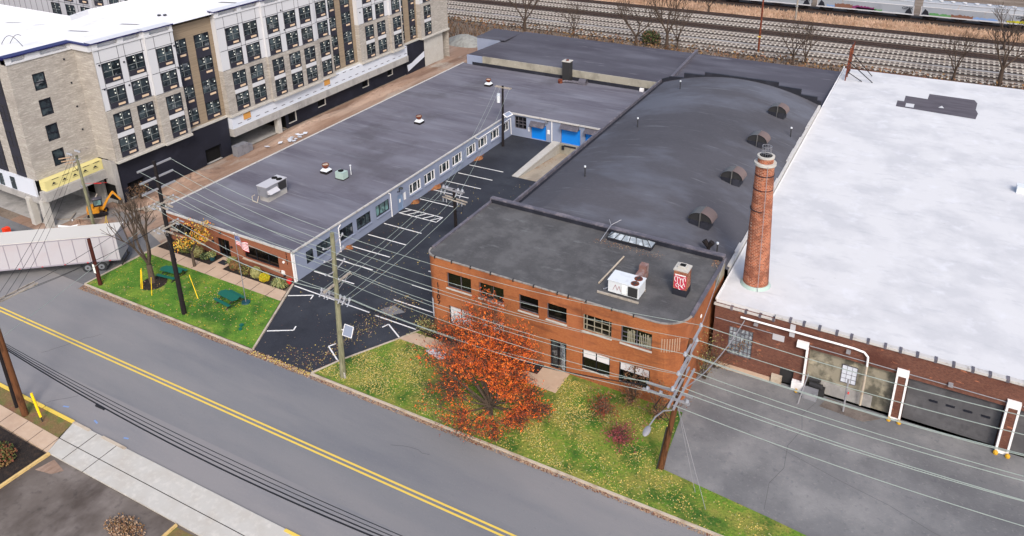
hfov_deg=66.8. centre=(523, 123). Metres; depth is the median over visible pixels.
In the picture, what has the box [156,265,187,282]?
picnic table
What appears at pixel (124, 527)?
dry bush
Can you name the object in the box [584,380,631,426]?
red bush
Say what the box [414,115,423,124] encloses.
roof fan
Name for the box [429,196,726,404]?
brick corner building
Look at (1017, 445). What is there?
garage door
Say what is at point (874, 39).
railway track
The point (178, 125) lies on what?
window
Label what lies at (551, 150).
ramp wall
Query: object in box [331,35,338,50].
window
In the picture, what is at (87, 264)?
overhead wire
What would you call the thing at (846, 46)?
railway track
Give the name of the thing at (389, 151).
brick office building
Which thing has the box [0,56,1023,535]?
ground
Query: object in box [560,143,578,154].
dock wall
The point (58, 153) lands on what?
window
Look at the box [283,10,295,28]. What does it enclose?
window
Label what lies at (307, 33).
window
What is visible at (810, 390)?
ground air conditioner
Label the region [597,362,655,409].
shrub
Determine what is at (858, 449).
overhead wire
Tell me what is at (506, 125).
window
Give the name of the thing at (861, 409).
overhead wire
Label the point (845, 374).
window
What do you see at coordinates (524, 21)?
bare tree
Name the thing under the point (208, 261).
planting bed
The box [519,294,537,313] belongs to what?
window
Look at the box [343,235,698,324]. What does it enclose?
overhead wire
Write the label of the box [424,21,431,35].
window
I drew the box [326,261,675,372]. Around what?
overhead wire
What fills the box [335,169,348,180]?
condenser unit
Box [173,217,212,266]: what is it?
yellow leaf tree
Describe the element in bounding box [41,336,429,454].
road cracks
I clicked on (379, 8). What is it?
window
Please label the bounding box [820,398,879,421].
debris strip
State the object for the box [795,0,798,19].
yard pole
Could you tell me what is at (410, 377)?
fallen leaves
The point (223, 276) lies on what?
footpath joints
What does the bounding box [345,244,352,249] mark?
leaf heap
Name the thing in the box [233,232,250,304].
flagpole
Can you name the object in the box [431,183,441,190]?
leaf heap
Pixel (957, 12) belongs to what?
hopper wagon
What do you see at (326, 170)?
roof fan
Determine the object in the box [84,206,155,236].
site dirt patch
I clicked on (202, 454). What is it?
roadside cable
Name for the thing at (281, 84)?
window
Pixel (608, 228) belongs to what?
fallen antenna
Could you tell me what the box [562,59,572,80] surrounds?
dark chimney
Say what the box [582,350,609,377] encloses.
window
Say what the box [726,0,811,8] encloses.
hopper wagon
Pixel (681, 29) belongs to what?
bare tree
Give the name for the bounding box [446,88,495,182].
overhead wire
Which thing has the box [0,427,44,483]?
bed
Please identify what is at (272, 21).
window
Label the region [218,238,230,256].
door
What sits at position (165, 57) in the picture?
window
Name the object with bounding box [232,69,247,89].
window
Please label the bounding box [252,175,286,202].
rooftop air conditioner
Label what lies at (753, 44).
pale ballast strip
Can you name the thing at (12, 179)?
street narrow window
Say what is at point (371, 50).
window
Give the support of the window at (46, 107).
in the apartment block
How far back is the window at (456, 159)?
98.57 m
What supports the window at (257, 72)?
in the apartment block
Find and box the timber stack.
[133,202,170,211]
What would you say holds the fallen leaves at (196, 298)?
on the lawn at (158, 301)
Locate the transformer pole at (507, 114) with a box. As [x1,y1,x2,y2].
[495,85,512,146]
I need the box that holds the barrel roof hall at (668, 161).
[513,72,821,274]
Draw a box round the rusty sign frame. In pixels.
[844,41,872,82]
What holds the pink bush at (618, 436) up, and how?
on the lawn at (718, 523)
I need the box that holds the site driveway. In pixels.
[0,216,160,283]
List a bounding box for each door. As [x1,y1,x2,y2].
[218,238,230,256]
[397,193,402,210]
[532,126,545,139]
[551,339,558,367]
[562,130,579,145]
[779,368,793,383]
[902,379,1003,444]
[1010,411,1023,453]
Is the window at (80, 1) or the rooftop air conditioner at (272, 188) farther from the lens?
the window at (80, 1)
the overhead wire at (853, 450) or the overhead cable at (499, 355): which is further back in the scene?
the overhead cable at (499, 355)
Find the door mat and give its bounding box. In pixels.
[218,260,227,264]
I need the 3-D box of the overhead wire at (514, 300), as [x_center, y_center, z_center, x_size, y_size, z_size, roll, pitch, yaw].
[-1.233,11.836,54.940,26.852,1.673,0.023,7,23,20]
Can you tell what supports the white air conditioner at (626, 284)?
on the brick corner building at (519, 245)
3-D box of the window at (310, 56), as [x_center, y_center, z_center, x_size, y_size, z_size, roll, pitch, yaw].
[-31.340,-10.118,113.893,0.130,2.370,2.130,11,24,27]
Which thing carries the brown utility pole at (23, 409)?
on the verge
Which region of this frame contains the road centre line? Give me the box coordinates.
[0,307,515,535]
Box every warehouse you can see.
[467,32,841,106]
[711,67,1023,458]
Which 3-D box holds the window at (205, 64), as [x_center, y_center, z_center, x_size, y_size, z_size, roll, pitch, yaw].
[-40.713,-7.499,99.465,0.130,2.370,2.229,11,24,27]
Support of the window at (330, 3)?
in the apartment block
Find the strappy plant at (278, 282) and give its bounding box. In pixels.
[269,277,288,287]
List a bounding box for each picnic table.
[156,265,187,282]
[213,289,244,309]
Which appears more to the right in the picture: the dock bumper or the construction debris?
the dock bumper
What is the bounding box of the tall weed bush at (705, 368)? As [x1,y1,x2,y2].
[695,331,728,378]
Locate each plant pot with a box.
[205,250,216,260]
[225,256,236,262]
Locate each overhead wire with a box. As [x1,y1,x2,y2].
[0,156,70,291]
[1,229,153,299]
[5,156,73,295]
[5,226,159,296]
[17,204,156,290]
[18,157,76,288]
[138,171,322,247]
[141,183,323,260]
[143,194,324,273]
[155,208,324,288]
[170,158,340,234]
[173,170,340,246]
[174,180,341,259]
[176,196,348,272]
[324,248,682,353]
[326,198,431,286]
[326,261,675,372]
[326,274,668,387]
[326,289,674,396]
[332,189,445,290]
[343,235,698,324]
[345,248,688,338]
[346,261,671,351]
[347,191,460,295]
[349,272,674,373]
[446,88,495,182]
[461,93,507,189]
[673,405,1023,526]
[674,389,1023,501]
[681,374,1023,480]
[682,387,1023,500]
[687,354,1023,455]
[692,355,1023,454]
[695,372,1023,476]
[698,340,1023,434]
[704,326,1022,415]
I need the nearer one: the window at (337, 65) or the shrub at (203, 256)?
the shrub at (203, 256)
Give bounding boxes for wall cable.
[686,320,744,387]
[697,260,724,336]
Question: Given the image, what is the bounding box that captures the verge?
[0,387,71,436]
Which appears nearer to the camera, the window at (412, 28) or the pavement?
the pavement
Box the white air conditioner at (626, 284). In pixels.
[597,262,648,303]
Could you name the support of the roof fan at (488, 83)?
on the brick office building at (389, 151)
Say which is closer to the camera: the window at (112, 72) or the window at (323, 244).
the window at (323, 244)
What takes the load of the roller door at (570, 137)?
in the brick office building at (389, 151)
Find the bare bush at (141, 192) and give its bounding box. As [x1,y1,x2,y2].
[128,181,150,199]
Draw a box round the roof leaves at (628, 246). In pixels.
[541,158,718,267]
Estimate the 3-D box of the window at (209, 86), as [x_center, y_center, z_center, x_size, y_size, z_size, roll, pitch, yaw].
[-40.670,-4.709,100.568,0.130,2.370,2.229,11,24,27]
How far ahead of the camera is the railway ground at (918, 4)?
163.34 m
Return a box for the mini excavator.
[86,191,122,217]
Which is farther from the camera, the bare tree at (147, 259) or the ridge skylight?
the bare tree at (147, 259)
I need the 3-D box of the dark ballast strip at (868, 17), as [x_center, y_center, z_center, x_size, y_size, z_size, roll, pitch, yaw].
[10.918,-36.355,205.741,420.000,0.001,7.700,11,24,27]
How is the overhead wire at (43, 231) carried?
attached to the site utility pole at (76, 153)
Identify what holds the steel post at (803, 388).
on the lot at (745, 469)
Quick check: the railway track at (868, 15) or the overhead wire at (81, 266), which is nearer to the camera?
the overhead wire at (81, 266)
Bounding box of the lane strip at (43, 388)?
[0,349,405,535]
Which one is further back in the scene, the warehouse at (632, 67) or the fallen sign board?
the warehouse at (632, 67)
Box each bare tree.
[100,189,158,283]
[508,0,538,30]
[554,2,587,35]
[611,0,662,45]
[647,0,692,48]
[657,2,695,48]
[705,0,718,11]
[773,16,817,64]
[797,23,825,63]
[938,31,979,79]
[985,23,1023,85]
[991,1,1023,48]
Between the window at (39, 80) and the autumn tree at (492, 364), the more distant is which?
the window at (39, 80)
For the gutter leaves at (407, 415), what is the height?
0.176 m
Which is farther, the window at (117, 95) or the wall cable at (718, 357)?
the window at (117, 95)
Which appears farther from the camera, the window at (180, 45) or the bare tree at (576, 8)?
the bare tree at (576, 8)
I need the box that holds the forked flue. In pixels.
[702,239,714,249]
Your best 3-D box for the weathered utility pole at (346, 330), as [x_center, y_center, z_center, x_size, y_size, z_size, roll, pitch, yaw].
[-14.560,14.319,60.276,2.584,13.519,2.539,-4,22,-8]
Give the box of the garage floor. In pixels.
[0,124,284,226]
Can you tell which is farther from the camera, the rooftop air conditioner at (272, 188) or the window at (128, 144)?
the window at (128, 144)
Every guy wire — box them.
[4,231,138,335]
[678,408,705,508]
[678,409,694,489]
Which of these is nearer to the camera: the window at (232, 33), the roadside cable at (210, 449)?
the roadside cable at (210, 449)
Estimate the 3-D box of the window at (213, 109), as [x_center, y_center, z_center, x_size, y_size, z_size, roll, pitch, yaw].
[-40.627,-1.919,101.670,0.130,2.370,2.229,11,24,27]
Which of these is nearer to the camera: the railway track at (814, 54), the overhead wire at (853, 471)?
the overhead wire at (853, 471)
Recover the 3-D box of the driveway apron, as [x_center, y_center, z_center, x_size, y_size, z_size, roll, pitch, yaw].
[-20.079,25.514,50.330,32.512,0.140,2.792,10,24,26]
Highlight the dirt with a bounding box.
[167,527,192,535]
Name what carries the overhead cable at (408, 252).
attached to the weathered utility pole at (346, 330)
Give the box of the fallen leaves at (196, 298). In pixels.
[92,255,275,343]
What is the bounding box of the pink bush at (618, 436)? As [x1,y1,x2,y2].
[597,413,648,453]
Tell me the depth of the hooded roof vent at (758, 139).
85.93 m
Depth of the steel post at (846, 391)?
57.81 m
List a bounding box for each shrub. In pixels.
[176,238,193,252]
[190,245,204,257]
[200,252,208,259]
[229,260,241,270]
[238,264,250,274]
[250,266,261,278]
[259,272,269,281]
[409,314,440,337]
[597,362,655,409]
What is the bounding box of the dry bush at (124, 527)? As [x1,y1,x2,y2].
[103,513,145,535]
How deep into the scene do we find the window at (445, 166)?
96.31 m
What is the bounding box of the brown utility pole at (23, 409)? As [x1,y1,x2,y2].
[0,329,28,416]
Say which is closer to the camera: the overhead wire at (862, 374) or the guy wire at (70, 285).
the overhead wire at (862, 374)
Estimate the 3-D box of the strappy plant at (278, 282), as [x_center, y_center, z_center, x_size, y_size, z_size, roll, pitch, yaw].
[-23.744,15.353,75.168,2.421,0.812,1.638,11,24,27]
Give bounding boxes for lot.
[0,455,196,535]
[253,135,550,372]
[664,360,1023,535]
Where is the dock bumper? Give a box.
[561,145,575,149]
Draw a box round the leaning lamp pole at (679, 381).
[642,323,702,469]
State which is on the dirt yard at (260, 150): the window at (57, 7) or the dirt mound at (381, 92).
the dirt mound at (381, 92)
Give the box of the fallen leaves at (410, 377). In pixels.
[319,339,771,535]
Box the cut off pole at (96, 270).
[87,238,102,285]
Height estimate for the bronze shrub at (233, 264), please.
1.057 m
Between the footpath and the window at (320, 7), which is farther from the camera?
the window at (320, 7)
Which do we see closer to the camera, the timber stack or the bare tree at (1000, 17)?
the timber stack
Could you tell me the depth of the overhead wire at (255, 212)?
63.18 m
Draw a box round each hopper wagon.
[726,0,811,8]
[816,0,914,18]
[919,0,1023,29]
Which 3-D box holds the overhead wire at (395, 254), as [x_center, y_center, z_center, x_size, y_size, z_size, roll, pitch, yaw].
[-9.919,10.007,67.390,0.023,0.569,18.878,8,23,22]
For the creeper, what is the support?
attached to the white roof warehouse at (897, 244)
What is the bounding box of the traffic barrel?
[1,226,10,231]
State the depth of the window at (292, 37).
110.39 m
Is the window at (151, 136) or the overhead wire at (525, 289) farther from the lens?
the window at (151, 136)
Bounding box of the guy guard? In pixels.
[140,268,142,288]
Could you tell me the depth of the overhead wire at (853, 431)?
43.49 m
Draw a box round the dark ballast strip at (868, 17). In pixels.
[679,0,1022,33]
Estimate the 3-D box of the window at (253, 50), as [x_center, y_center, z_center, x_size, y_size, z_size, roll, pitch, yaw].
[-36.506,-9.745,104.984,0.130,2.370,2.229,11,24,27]
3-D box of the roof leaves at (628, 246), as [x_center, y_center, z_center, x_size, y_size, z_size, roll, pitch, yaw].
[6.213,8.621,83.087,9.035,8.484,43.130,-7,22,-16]
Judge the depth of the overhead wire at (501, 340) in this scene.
52.02 m
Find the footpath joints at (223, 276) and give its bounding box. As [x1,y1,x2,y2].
[163,253,273,295]
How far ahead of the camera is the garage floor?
92.83 m
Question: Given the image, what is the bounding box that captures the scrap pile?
[807,377,824,397]
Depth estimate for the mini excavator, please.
89.04 m
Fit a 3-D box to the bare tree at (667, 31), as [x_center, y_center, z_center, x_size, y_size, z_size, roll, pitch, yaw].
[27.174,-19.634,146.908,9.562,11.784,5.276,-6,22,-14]
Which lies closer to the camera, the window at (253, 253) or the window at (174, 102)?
the window at (253, 253)
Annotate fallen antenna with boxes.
[599,219,620,241]
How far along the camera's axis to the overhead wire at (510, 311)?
51.99 m
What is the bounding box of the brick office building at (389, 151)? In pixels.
[159,62,644,281]
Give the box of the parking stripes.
[267,165,501,359]
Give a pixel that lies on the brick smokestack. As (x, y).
(755, 278)
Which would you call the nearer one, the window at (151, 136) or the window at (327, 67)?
the window at (151, 136)
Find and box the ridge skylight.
[606,231,655,250]
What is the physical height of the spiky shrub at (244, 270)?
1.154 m
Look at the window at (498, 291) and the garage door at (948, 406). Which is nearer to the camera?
the garage door at (948, 406)
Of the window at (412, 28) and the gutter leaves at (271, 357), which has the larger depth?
the window at (412, 28)
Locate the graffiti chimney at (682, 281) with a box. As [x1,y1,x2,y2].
[672,262,692,297]
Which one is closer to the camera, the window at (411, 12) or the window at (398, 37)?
the window at (398, 37)
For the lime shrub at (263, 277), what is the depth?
75.80 m
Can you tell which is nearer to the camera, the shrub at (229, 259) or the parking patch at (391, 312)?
the parking patch at (391, 312)
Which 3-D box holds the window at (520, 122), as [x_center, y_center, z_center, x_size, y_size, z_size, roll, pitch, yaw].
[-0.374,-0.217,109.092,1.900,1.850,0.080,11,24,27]
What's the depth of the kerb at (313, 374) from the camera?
60.10 m
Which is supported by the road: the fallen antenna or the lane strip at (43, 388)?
the lane strip at (43, 388)
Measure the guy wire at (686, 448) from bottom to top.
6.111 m
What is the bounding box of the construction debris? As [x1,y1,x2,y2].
[265,132,306,146]
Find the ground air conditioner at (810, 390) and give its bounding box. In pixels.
[802,385,818,401]
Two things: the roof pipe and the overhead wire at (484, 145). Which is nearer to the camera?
the roof pipe
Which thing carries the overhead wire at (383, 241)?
attached to the utility pole at (455, 192)
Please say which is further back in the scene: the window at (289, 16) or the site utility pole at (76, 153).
the window at (289, 16)
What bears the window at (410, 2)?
in the apartment block
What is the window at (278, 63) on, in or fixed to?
in the apartment block
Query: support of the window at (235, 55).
in the apartment block
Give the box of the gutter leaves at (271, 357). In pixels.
[251,350,309,376]
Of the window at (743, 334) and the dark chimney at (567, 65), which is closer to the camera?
the window at (743, 334)
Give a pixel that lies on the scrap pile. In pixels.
(814, 383)
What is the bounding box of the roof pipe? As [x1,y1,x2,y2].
[598,256,623,283]
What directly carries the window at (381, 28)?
in the apartment block
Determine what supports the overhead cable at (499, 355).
attached to the weathered utility pole at (346, 330)
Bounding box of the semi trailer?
[0,222,129,271]
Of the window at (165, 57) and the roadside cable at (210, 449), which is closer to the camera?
the roadside cable at (210, 449)
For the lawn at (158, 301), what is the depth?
73.20 m
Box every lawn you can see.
[86,253,279,347]
[315,325,805,535]
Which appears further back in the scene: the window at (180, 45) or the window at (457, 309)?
the window at (180, 45)
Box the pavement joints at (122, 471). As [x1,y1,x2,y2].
[0,412,243,535]
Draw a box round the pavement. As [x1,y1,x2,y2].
[0,405,58,452]
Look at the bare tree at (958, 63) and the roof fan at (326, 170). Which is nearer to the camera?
the roof fan at (326, 170)
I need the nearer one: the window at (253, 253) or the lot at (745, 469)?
the lot at (745, 469)
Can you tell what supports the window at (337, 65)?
in the apartment block
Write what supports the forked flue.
on the barrel roof hall at (668, 161)
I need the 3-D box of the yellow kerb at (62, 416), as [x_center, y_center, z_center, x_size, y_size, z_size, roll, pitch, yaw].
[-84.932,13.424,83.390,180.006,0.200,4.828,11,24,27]
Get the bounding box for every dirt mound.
[66,219,91,225]
[141,195,171,206]
[157,167,224,195]
[266,107,352,146]
[345,76,417,107]
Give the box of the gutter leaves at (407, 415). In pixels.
[79,285,712,535]
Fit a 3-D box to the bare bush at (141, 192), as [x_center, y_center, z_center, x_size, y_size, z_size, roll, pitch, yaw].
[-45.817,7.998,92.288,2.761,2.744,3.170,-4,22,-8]
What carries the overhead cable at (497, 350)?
attached to the weathered utility pole at (346, 330)
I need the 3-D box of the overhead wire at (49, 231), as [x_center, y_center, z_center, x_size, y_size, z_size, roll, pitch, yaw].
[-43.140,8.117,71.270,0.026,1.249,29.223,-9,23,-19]
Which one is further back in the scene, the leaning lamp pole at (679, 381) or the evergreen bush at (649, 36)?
the evergreen bush at (649, 36)
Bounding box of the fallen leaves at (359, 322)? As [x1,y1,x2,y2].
[274,184,513,370]
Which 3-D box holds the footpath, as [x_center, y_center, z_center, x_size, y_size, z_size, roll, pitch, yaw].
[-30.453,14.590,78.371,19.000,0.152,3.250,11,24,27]
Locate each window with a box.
[0,105,10,121]
[0,173,4,184]
[5,130,17,147]
[9,176,16,188]
[12,155,24,172]
[32,71,47,90]
[39,97,53,116]
[45,122,59,141]
[51,2,61,13]
[52,147,65,165]
[65,4,75,15]
[79,0,87,3]
[94,0,103,5]
[101,59,122,83]
[107,84,127,108]
[109,0,118,3]
[113,109,133,133]
[118,133,138,157]
[126,52,146,76]
[131,77,150,100]
[137,101,155,124]
[142,124,160,147]
[156,45,174,67]
[161,69,178,91]
[165,92,183,115]
[170,115,187,137]
[170,220,203,241]
[174,38,187,58]
[179,61,191,82]
[183,84,196,104]
[188,107,200,126]
[193,32,210,53]
[197,54,214,76]
[201,77,217,98]
[205,98,221,119]
[225,25,240,45]
[228,47,243,67]
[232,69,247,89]
[236,90,250,110]
[243,20,257,40]
[245,246,278,267]
[246,41,260,61]
[250,63,264,83]
[253,84,267,103]
[266,14,279,34]
[269,36,281,55]
[272,56,284,75]
[275,77,287,96]
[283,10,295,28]
[286,30,298,49]
[289,50,301,69]
[291,71,303,89]
[299,5,310,23]
[301,25,313,44]
[304,46,315,63]
[306,65,317,83]
[306,248,313,263]
[315,0,326,17]
[316,237,330,256]
[317,20,328,37]
[320,39,330,57]
[322,58,332,76]
[327,0,334,12]
[329,15,336,31]
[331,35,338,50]
[333,53,340,69]
[339,0,348,8]
[339,223,352,240]
[341,11,350,27]
[343,29,352,46]
[344,48,354,64]
[356,211,370,229]
[363,6,372,22]
[365,24,374,40]
[366,42,375,58]
[375,2,383,18]
[376,199,388,217]
[377,20,385,36]
[378,38,387,53]
[391,0,399,13]
[393,15,400,30]
[394,32,402,48]
[408,0,413,5]
[408,8,414,22]
[409,178,420,194]
[410,25,415,39]
[423,4,430,18]
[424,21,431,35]
[424,169,434,184]
[439,159,449,174]
[447,272,470,292]
[449,306,472,326]
[452,152,461,166]
[466,143,475,156]
[478,135,486,149]
[480,282,503,302]
[491,127,498,140]
[504,121,508,131]
[515,116,525,128]
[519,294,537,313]
[547,303,566,322]
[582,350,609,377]
[583,314,611,336]
[619,362,649,388]
[621,326,651,349]
[727,326,752,358]
[840,364,857,385]
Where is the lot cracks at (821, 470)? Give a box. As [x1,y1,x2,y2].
[737,404,939,535]
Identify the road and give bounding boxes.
[0,268,709,535]
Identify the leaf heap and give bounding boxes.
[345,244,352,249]
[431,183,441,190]
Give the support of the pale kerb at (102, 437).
on the lane strip at (43, 388)
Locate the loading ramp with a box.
[519,153,567,181]
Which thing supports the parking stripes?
on the parking lot at (512, 156)
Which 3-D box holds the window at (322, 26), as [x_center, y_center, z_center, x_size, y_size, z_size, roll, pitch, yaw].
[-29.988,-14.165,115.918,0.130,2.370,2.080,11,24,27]
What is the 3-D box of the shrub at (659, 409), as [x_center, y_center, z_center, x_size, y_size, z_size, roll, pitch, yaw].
[10.170,20.295,57.576,4.199,3.538,4.821,15,27,35]
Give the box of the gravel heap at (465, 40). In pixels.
[449,34,476,47]
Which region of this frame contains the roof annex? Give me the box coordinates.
[477,29,522,49]
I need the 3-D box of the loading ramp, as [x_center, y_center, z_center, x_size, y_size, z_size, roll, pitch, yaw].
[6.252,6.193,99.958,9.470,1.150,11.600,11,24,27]
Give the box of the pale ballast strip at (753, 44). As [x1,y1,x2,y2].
[447,8,1023,75]
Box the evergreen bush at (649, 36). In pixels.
[641,29,661,45]
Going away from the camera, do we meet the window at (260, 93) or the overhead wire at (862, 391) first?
the overhead wire at (862, 391)
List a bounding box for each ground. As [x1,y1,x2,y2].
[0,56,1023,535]
[448,0,1023,82]
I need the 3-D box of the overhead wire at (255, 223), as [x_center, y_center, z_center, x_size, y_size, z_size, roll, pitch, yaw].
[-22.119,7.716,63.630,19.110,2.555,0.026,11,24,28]
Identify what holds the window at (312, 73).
in the apartment block
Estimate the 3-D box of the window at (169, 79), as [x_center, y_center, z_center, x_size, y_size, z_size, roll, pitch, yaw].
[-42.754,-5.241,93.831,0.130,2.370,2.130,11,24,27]
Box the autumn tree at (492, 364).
[406,282,556,447]
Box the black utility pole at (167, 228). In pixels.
[137,157,186,314]
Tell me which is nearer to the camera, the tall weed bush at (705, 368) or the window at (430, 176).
the tall weed bush at (705, 368)
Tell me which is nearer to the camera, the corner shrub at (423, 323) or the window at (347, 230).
the corner shrub at (423, 323)
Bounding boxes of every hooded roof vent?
[688,206,717,230]
[721,166,746,186]
[747,130,770,148]
[768,102,789,119]
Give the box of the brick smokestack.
[740,144,776,291]
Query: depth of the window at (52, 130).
86.02 m
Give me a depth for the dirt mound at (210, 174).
96.35 m
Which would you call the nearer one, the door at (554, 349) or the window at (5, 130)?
the door at (554, 349)
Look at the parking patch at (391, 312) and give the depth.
71.26 m
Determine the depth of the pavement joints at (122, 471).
54.41 m
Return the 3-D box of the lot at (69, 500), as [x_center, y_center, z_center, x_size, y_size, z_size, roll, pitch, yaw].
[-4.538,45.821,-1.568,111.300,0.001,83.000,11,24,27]
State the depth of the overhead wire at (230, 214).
60.74 m
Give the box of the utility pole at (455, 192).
[440,185,467,227]
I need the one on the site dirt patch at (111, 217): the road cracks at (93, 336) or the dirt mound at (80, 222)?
the dirt mound at (80, 222)
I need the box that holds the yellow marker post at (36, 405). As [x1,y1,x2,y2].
[30,393,42,421]
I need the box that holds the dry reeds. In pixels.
[602,0,1023,42]
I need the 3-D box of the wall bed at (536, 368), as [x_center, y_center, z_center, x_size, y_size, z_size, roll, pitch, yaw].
[-3.540,19.096,65.721,11.600,0.001,1.300,11,24,27]
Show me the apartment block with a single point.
(125, 91)
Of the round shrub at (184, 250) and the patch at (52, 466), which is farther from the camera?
the round shrub at (184, 250)
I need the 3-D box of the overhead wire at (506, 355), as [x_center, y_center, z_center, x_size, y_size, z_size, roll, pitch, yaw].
[-2.726,14.950,53.453,26.686,1.431,0.026,9,24,23]
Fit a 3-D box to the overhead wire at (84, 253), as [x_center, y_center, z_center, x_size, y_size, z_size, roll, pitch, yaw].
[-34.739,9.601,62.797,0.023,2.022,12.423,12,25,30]
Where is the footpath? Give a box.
[146,247,286,301]
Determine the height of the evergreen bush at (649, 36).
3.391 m
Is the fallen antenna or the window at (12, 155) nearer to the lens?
the fallen antenna
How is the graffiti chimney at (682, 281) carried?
on the brick corner building at (519, 245)
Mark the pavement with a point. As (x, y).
(41, 440)
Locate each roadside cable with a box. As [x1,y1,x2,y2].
[5,343,401,535]
[7,346,391,535]
[7,348,382,535]
[7,349,372,535]
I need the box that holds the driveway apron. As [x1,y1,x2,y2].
[48,424,291,535]
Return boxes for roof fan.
[320,163,331,174]
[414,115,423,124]
[484,78,492,86]
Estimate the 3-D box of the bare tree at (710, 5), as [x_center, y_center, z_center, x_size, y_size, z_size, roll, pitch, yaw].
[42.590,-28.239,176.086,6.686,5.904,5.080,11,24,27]
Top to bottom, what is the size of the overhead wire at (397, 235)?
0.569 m
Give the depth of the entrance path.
62.66 m
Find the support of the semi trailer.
on the site driveway
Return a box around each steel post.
[797,373,808,403]
[842,379,849,411]
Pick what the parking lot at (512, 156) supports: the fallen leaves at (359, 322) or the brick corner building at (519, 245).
the fallen leaves at (359, 322)
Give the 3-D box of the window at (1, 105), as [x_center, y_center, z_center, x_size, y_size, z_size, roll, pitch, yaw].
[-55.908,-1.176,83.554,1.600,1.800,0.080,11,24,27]
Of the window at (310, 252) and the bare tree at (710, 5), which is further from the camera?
the bare tree at (710, 5)
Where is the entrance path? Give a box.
[400,333,568,392]
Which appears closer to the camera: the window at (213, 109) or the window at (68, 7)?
the window at (213, 109)
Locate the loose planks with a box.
[56,194,101,219]
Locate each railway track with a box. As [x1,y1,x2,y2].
[447,0,1023,68]
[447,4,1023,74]
[447,9,1023,81]
[448,14,1023,89]
[451,0,1023,62]
[490,0,1023,57]
[529,0,1023,51]
[565,0,1023,46]
[690,0,1023,31]
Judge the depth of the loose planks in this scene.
88.49 m
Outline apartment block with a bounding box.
[0,0,449,227]
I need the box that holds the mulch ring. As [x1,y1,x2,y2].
[140,276,166,289]
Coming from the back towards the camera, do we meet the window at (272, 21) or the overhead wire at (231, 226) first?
the window at (272, 21)
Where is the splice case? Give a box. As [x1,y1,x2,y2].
[95,403,104,409]
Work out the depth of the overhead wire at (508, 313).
54.91 m
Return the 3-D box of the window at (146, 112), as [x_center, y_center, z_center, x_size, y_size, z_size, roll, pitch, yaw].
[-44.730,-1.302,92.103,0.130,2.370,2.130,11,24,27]
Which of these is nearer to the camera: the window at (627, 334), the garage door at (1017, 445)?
the garage door at (1017, 445)
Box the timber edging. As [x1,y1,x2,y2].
[0,452,176,535]
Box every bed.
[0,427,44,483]
[158,239,293,289]
[422,328,543,373]
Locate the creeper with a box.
[700,320,759,371]
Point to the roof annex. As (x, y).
(490, 37)
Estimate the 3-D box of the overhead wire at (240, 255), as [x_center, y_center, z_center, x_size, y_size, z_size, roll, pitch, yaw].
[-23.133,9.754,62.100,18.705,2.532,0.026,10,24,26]
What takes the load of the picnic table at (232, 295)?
on the lawn at (158, 301)
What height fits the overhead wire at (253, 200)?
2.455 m
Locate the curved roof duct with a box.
[558,78,587,85]
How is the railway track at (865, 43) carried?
on the railway ground at (918, 4)
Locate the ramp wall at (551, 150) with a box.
[512,141,559,177]
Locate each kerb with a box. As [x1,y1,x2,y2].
[0,383,299,535]
[72,421,126,449]
[84,241,722,535]
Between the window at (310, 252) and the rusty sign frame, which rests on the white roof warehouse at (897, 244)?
the rusty sign frame
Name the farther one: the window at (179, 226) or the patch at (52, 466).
the window at (179, 226)
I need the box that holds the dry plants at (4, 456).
[0,441,17,466]
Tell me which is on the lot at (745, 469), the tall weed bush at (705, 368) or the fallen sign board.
the tall weed bush at (705, 368)
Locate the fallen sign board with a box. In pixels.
[426,348,446,359]
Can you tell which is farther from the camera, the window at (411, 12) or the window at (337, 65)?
the window at (411, 12)
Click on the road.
(510, 495)
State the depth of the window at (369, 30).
125.40 m
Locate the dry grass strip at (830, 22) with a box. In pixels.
[598,0,1023,41]
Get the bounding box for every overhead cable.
[170,225,319,288]
[340,204,459,305]
[350,301,646,385]
[351,299,647,381]
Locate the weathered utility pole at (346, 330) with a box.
[319,232,353,377]
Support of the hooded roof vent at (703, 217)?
on the barrel roof hall at (668, 161)
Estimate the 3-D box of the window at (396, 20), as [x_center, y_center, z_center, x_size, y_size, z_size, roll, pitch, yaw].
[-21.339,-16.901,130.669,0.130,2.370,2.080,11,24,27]
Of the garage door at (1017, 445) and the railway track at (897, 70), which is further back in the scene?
the railway track at (897, 70)
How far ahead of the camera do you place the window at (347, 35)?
122.32 m
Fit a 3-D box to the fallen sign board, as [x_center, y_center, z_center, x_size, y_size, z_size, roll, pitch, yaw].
[-7.079,19.321,64.789,2.365,0.460,0.985,18,28,39]
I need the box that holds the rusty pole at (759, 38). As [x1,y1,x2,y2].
[757,0,763,51]
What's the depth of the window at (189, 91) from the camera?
98.09 m
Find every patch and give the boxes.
[35,460,63,473]
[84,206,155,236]
[381,305,403,314]
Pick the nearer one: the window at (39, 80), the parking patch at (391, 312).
the parking patch at (391, 312)
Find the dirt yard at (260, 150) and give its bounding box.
[10,45,477,242]
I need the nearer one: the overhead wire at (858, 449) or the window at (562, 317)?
the overhead wire at (858, 449)
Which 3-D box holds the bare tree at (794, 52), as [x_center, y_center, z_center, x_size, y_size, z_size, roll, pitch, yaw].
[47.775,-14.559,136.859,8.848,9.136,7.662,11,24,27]
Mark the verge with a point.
(55, 425)
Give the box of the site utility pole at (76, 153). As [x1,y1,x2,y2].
[59,147,94,223]
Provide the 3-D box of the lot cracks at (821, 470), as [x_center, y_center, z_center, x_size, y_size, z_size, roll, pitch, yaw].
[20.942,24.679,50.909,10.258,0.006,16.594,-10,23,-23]

